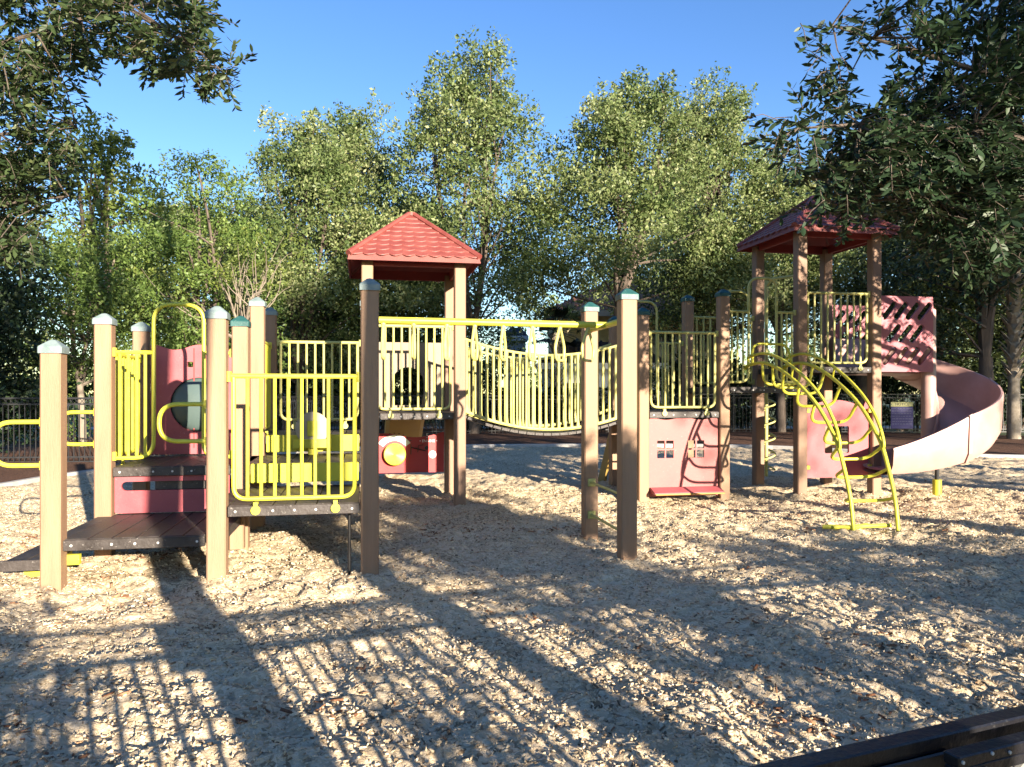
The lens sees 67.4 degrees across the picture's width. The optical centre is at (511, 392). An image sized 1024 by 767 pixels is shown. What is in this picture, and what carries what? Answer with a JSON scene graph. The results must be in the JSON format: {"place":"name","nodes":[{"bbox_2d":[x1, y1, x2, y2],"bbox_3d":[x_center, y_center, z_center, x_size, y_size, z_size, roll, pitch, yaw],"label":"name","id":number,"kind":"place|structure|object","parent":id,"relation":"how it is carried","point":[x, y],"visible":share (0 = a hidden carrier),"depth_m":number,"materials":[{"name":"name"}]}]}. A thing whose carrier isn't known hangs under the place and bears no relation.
{"place":"outdoors","nodes":[
{"label":"outdoors","id":0,"kind":"place"},
{"bbox_2d":[1,426,1005,428],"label":"paved path","id":1,"kind":"structure","parent":0,"point":[788,427],"depth_m":35.29,"materials":[{"name":"concrete"}]},
{"bbox_2d":[0,446,1023,766],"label":"playground mulch ground","id":2,"kind":"structure","parent":0,"point":[534,470],"depth_m":5.15,"materials":[{"name":"beige wood"}]},
{"bbox_2d":[0,489,983,764],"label":"leaves","id":3,"kind":"object","parent":2,"relation":"on","point":[810,719],"visible":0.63,"depth_m":3.99,"materials":[{"name":"brown plant"}]},
{"bbox_2d":[0,195,1003,590],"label":"play structure","id":4,"kind":"object","parent":2,"relation":"on","point":[214,413],"visible":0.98,"depth_m":9.82,"materials":[{"name":"beige metal"}]},
{"bbox_2d":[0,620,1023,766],"bbox_3d":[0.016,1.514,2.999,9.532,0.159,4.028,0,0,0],"label":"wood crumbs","id":5,"kind":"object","parent":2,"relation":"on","point":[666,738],"visible":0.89,"depth_m":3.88,"materials":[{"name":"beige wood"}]},
{"bbox_2d":[749,705,1023,766],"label":"edging","id":6,"kind":"object","parent":2,"relation":"on","point":[994,739],"visible":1,"depth_m":0.92,"materials":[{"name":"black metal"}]},
{"bbox_2d":[0,428,1023,482],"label":"planting bed ground","id":7,"kind":"structure","parent":0,"point":[1002,444],"depth_m":22.49,"materials":[{"name":"brown soil"}]},
{"bbox_2d":[0,208,83,452],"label":"shade tree","id":8,"kind":"object","parent":7,"relation":"on","point":[9,301],"visible":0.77,"depth_m":17.34,"materials":[{"name":"green plant"}]},
{"bbox_2d":[0,371,150,442],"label":"hedge","id":9,"kind":"object","parent":7,"relation":"on","point":[88,388],"visible":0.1,"depth_m":23.13,"materials":[{"name":"green plant"}]},
{"bbox_2d":[0,220,170,446],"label":"young tree","id":10,"kind":"object","parent":7,"relation":"on","point":[84,277],"visible":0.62,"depth_m":19.71,"materials":[{"name":"green plant"}]},
{"bbox_2d":[0,397,170,461],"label":"fence","id":11,"kind":"object","parent":7,"relation":"on","point":[37,403],"visible":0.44,"depth_m":15.98,"materials":[{"name":"black metal"}]},
{"bbox_2d":[7,106,230,354],"bbox_3d":[-12.492,-3.444,24.174,7.273,10.344,7.392,0,0,0],"label":"oak tree","id":12,"kind":"object","parent":7,"relation":"on","point":[101,204],"visible":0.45,"depth_m":23.34,"materials":[{"name":"green plant"}]},
{"bbox_2d":[0,0,257,287],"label":"oak tree","id":13,"kind":"object","parent":7,"relation":"on","point":[19,174],"visible":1,"depth_m":8.42,"materials":[{"name":"green plant"}]},
{"bbox_2d":[81,148,296,373],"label":"young tree","id":14,"kind":"object","parent":7,"relation":"on","point":[169,250],"visible":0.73,"depth_m":21.25,"materials":[{"name":"green plant"}]},
{"bbox_2d":[122,225,307,337],"bbox_3d":[-7.830,-1.382,20.396,4.981,6.028,2.747,0,0,0],"label":"crape myrtle","id":15,"kind":"object","parent":7,"relation":"on","point":[247,271],"visible":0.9,"depth_m":20.28,"materials":[{"name":"green plant"}]},
{"bbox_2d":[171,394,360,455],"bbox_3d":[-5.905,0.809,21.232,0.070,1.522,10.268,0,0,15],"label":"fence","id":16,"kind":"object","parent":7,"relation":"on","point":[295,401],"visible":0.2,"depth_m":22.28,"materials":[{"name":"black metal"}]},
{"bbox_2d":[172,101,424,421],"bbox_3d":[-7.504,-4.283,27.345,8.876,12.051,9.095,0,0,0],"label":"oak tree","id":17,"kind":"object","parent":7,"relation":"on","point":[307,167],"visible":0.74,"depth_m":26.38,"materials":[{"name":"green plant"}]},
{"bbox_2d":[277,362,339,429],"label":"shrub","id":18,"kind":"object","parent":7,"relation":"on","point":[319,389],"visible":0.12,"depth_m":29.90,"materials":[{"name":"green plant"}]},
{"bbox_2d":[261,86,488,429],"bbox_3d":[-5.926,-5.037,31.149,9.550,13.618,9.320,0,0,-30],"label":"oak tree","id":19,"kind":"object","parent":7,"relation":"on","point":[355,128],"visible":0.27,"depth_m":29.86,"materials":[{"name":"green plant"}]},
{"bbox_2d":[325,355,427,428],"bbox_3d":[-5.469,-0.013,31.043,4.500,3.198,2.552,0,0,0],"label":"shrub","id":20,"kind":"object","parent":7,"relation":"on","point":[397,392],"visible":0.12,"depth_m":30.52,"materials":[{"name":"green plant"}]},
{"bbox_2d":[397,365,497,427],"bbox_3d":[-2.699,0.110,32.040,4.323,2.953,2.553,0,0,0],"label":"shrub","id":21,"kind":"object","parent":7,"relation":"on","point":[483,387],"visible":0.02,"depth_m":31.66,"materials":[{"name":"green plant"}]},
{"bbox_2d":[337,25,605,433],"bbox_3d":[-1.443,-5.484,27.256,8.469,14.414,8.850,0,0,-42],"label":"oak tree","id":22,"kind":"object","parent":7,"relation":"on","point":[489,112],"visible":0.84,"depth_m":25.85,"materials":[{"name":"green plant"}]},
{"bbox_2d":[466,379,562,429],"bbox_3d":[0.022,0.604,30.446,3.964,2.332,2.479,0,0,0],"label":"shrub","id":23,"kind":"object","parent":7,"relation":"on","point":[542,408],"visible":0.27,"depth_m":29.95,"materials":[{"name":"green plant"}]},
{"bbox_2d":[395,395,662,433],"bbox_3d":[0.476,0.809,27.245,10.435,1.522,0.070,0,0,-12],"label":"fence","id":24,"kind":"object","parent":7,"relation":"on","point":[436,431],"visible":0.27,"depth_m":27.07,"materials":[{"name":"black metal"}]},
{"bbox_2d":[521,299,580,411],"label":"palm tree","id":25,"kind":"object","parent":7,"relation":"on","point":[566,313],"visible":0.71,"depth_m":30.79,"materials":[{"name":"green plant"}]},
{"bbox_2d":[542,384,607,428],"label":"shrub","id":26,"kind":"object","parent":7,"relation":"on","point":[561,404],"visible":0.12,"depth_m":30.45,"materials":[{"name":"green plant"}]},
{"bbox_2d":[536,340,670,428],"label":"house","id":27,"kind":"structure","parent":7,"relation":"on","point":[570,349],"depth_m":31.20,"materials":[{"name":"white paint"}]},
{"bbox_2d":[561,381,579,404],"bbox_3d":[2.400,0.120,31.163,1.160,1.160,0.095,0,0,0],"label":"window","id":28,"kind":"structure","parent":27,"relation":"in","point":[562,381],"depth_m":31.12,"materials":[{"name":"white glass"}]},
{"bbox_2d":[474,64,776,316],"bbox_3d":[3.749,-4.716,27.134,10.286,12.891,9.332,0,0,0],"label":"oak tree","id":29,"kind":"object","parent":7,"relation":"on","point":[606,183],"visible":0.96,"depth_m":25.39,"materials":[{"name":"green plant"}]},
{"bbox_2d":[649,352,736,424],"bbox_3d":[6.554,-0.004,31.025,4.585,3.389,2.496,0,0,0],"label":"shrub","id":30,"kind":"object","parent":7,"relation":"on","point":[697,400],"visible":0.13,"depth_m":30.60,"materials":[{"name":"green plant"}]},
{"bbox_2d":[604,61,832,410],"bbox_3d":[7.673,-5.484,29.980,8.142,14.414,7.791,0,0,-21],"label":"oak tree","id":31,"kind":"object","parent":7,"relation":"on","point":[734,146],"visible":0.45,"depth_m":28.52,"materials":[{"name":"green plant"}]},
{"bbox_2d":[695,355,810,428],"bbox_3d":[9.651,0.016,30.950,4.409,3.328,2.501,0,0,0],"label":"shrub","id":32,"kind":"object","parent":7,"relation":"on","point":[741,420],"visible":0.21,"depth_m":30.68,"materials":[{"name":"green plant"}]},
{"bbox_2d":[665,162,910,431],"bbox_3d":[9.676,-3.469,27.941,8.744,10.313,7.932,0,0,31],"label":"oak tree","id":33,"kind":"object","parent":7,"relation":"on","point":[780,202],"visible":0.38,"depth_m":27.09,"materials":[{"name":"green plant"}]},
{"bbox_2d":[785,345,891,430],"bbox_3d":[13.174,-0.135,30.994,4.746,3.610,2.417,0,0,0],"label":"shrub","id":34,"kind":"object","parent":7,"relation":"on","point":[815,380],"visible":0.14,"depth_m":30.61,"materials":[{"name":"green plant"}]},
{"bbox_2d":[663,392,1023,431],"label":"fence","id":35,"kind":"object","parent":7,"relation":"on","point":[734,429],"visible":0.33,"depth_m":28.29,"materials":[{"name":"black metal"}]},
{"bbox_2d":[891,402,912,428],"bbox_3d":[14.282,0.836,28.098,0.847,0.975,0.027,0,0,0],"label":"rules sign","id":36,"kind":"object","parent":7,"relation":"on","point":[901,415],"visible":1,"depth_m":28.09,"materials":[{"name":"blue metal"}]},
{"bbox_2d":[842,116,1023,439],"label":"shade tree","id":37,"kind":"object","parent":7,"relation":"on","point":[985,305],"visible":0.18,"depth_m":23.30,"materials":[{"name":"green plant"}]},
{"bbox_2d":[996,212,1023,438],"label":"tree","id":38,"kind":"object","parent":7,"relation":"on","point":[1013,321],"visible":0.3,"depth_m":23.86,"materials":[{"name":"green plant"}]},
{"bbox_2d":[0,0,1023,393],"label":"sky","id":39,"kind":"structure","parent":0,"point":[312,53],"materials":[{"name":"blue"}]},
{"bbox_2d":[1,394,1023,441],"bbox_3d":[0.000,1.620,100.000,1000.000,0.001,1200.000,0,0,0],"label":"ground","id":40,"kind":"structure","parent":0,"point":[882,423],"depth_m":38.83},
{"bbox_2d":[33,196,259,349],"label":"oak tree","id":41,"kind":"object","parent":40,"relation":"on","point":[175,218],"visible":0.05,"depth_m":32.79,"materials":[{"name":"green plant"}]},
{"bbox_2d":[129,184,343,393],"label":"oak tree","id":42,"kind":"object","parent":40,"relation":"on","point":[232,221],"visible":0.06,"depth_m":31.86,"materials":[{"name":"green plant"}]},
{"bbox_2d":[277,355,381,421],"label":"house","id":43,"kind":"structure","parent":40,"relation":"on","point":[318,398],"depth_m":40.00,"materials":[{"name":"white paint"}]},
{"bbox_2d":[286,191,527,392],"bbox_3d":[-4.595,-3.471,32.933,10.914,10.364,10.651,0,0,6],"label":"oak tree","id":44,"kind":"object","parent":40,"relation":"on","point":[493,334],"visible":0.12,"depth_m":32.07,"materials":[{"name":"green plant"}]},
{"bbox_2d":[0,443,1023,486],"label":"playground kerb","id":45,"kind":"structure","parent":40,"relation":"on","point":[34,480],"depth_m":20.65,"materials":[{"name":"concrete"}]},
{"bbox_2d":[0,286,1023,409],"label":"woods","id":46,"kind":"object","parent":40,"relation":"on","point":[734,353],"visible":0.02,"depth_m":70.39,"materials":[{"name":"green plant"}]},
{"bbox_2d":[503,327,528,414],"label":"tree","id":47,"kind":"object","parent":40,"relation":"on","point":[525,336],"depth_m":42.00,"materials":[{"name":"green plant"}]},
{"bbox_2d":[539,278,741,419],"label":"house","id":48,"kind":"structure","parent":40,"relation":"on","point":[603,316],"depth_m":34.00,"materials":[{"name":"beige paint"}]},
{"bbox_2d":[652,334,676,361],"bbox_3d":[6.600,-1.980,33.962,1.360,1.460,0.095,0,0,0],"label":"window","id":49,"kind":"structure","parent":48,"relation":"in","point":[661,339],"depth_m":33.92,"materials":[{"name":"black glass"}]},
{"bbox_2d":[695,331,706,359],"bbox_3d":[8.400,-1.980,33.962,1.160,1.460,0.095,0,0,0],"label":"window","id":50,"kind":"structure","parent":48,"relation":"in","point":[695,331],"depth_m":33.92,"materials":[{"name":"black glass"}]},
{"bbox_2d":[629,156,785,352],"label":"oak tree","id":51,"kind":"object","parent":40,"relation":"on","point":[740,330],"visible":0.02,"depth_m":43.16,"materials":[{"name":"green plant"}]},
{"bbox_2d":[729,141,1023,405],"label":"oak tree","id":52,"kind":"object","parent":40,"relation":"on","point":[861,382],"visible":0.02,"depth_m":28.19,"materials":[{"name":"green plant"}]},
{"bbox_2d":[739,0,1023,299],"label":"oak tree","id":53,"kind":"object","parent":40,"relation":"on","point":[944,194],"visible":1,"depth_m":6.97,"materials":[{"name":"green plant"}]},
{"bbox_2d":[788,206,1023,362],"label":"oak tree","id":54,"kind":"object","parent":40,"relation":"on","point":[973,332],"visible":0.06,"depth_m":28.24,"materials":[{"name":"green plant"}]},
{"bbox_2d":[881,350,977,430],"bbox_3d":[16.483,-0.183,30.949,4.702,3.542,2.564,0,0,0],"label":"shrub","id":55,"kind":"object","parent":40,"relation":"on","point":[893,386],"visible":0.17,"depth_m":30.73,"materials":[{"name":"green plant"}]},
{"bbox_2d":[910,187,1023,388],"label":"oak tree","id":56,"kind":"object","parent":40,"relation":"on","point":[967,361],"visible":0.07,"depth_m":29.53,"materials":[{"name":"green plant"}]},
{"bbox_2d":[962,354,1023,428],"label":"shrub","id":57,"kind":"object","parent":40,"relation":"on","point":[1003,384],"visible":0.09,"depth_m":31.46,"materials":[{"name":"green plant"}]}
]}

